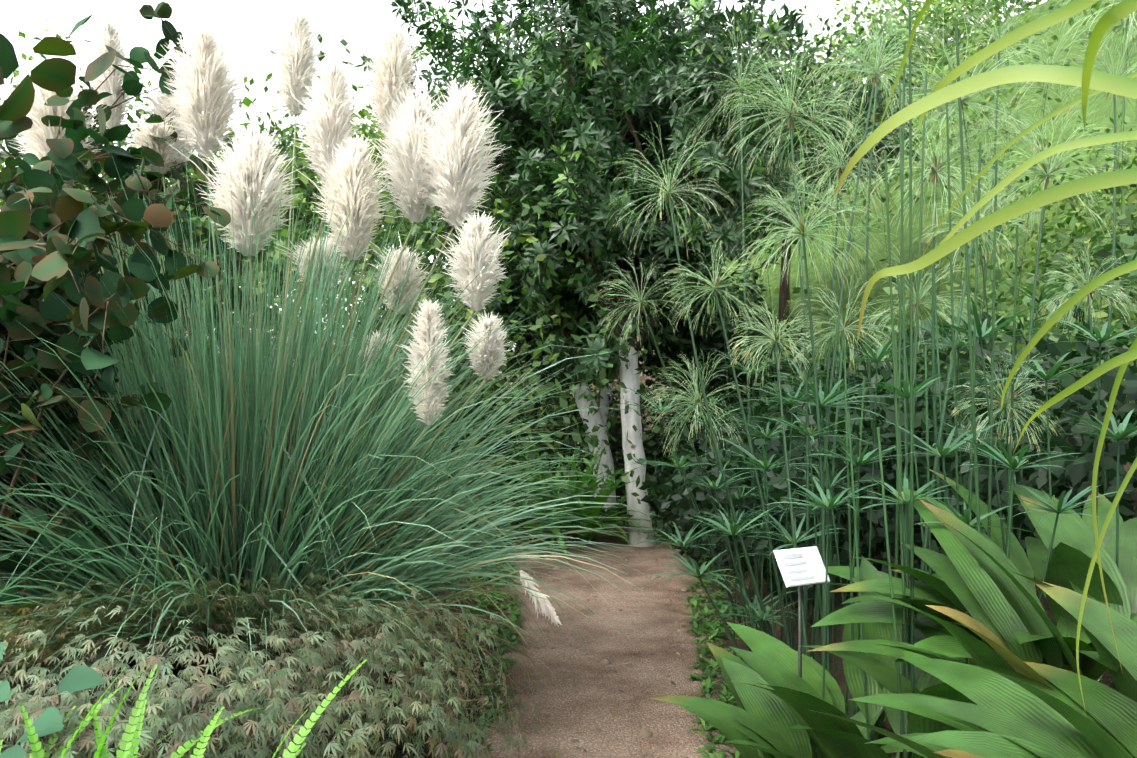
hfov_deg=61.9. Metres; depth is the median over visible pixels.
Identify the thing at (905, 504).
umbrella sedge
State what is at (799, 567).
white plant label
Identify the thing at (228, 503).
pampas
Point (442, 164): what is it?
pampas plumes
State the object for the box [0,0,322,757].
leafy shrub
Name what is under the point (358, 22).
sky
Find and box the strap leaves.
[834,0,1136,713]
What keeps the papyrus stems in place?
on the ground
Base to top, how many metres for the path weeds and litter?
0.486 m
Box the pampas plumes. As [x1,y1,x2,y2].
[2,2,561,626]
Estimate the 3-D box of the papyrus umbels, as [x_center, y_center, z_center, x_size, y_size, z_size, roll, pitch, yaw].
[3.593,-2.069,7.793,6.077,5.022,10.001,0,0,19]
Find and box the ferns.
[0,428,686,757]
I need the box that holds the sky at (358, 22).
[0,0,1046,374]
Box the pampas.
[0,114,660,737]
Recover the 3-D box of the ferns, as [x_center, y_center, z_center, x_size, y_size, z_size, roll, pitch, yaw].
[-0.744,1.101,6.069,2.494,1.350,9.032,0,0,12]
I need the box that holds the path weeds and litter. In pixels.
[359,521,819,757]
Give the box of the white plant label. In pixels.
[773,546,829,677]
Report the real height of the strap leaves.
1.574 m
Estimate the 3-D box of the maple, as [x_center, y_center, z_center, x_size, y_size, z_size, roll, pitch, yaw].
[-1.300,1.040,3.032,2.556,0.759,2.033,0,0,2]
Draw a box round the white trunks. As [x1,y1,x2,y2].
[571,347,655,546]
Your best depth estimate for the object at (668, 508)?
8.45 m
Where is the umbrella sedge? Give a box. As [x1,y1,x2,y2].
[607,0,1136,757]
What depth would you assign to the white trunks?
9.18 m
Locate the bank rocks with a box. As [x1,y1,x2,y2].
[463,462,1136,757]
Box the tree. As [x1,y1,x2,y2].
[263,0,829,454]
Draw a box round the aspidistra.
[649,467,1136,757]
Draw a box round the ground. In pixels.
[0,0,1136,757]
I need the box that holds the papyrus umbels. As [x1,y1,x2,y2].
[597,0,1136,459]
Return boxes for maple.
[0,562,560,757]
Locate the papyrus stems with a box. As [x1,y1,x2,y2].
[641,1,1136,668]

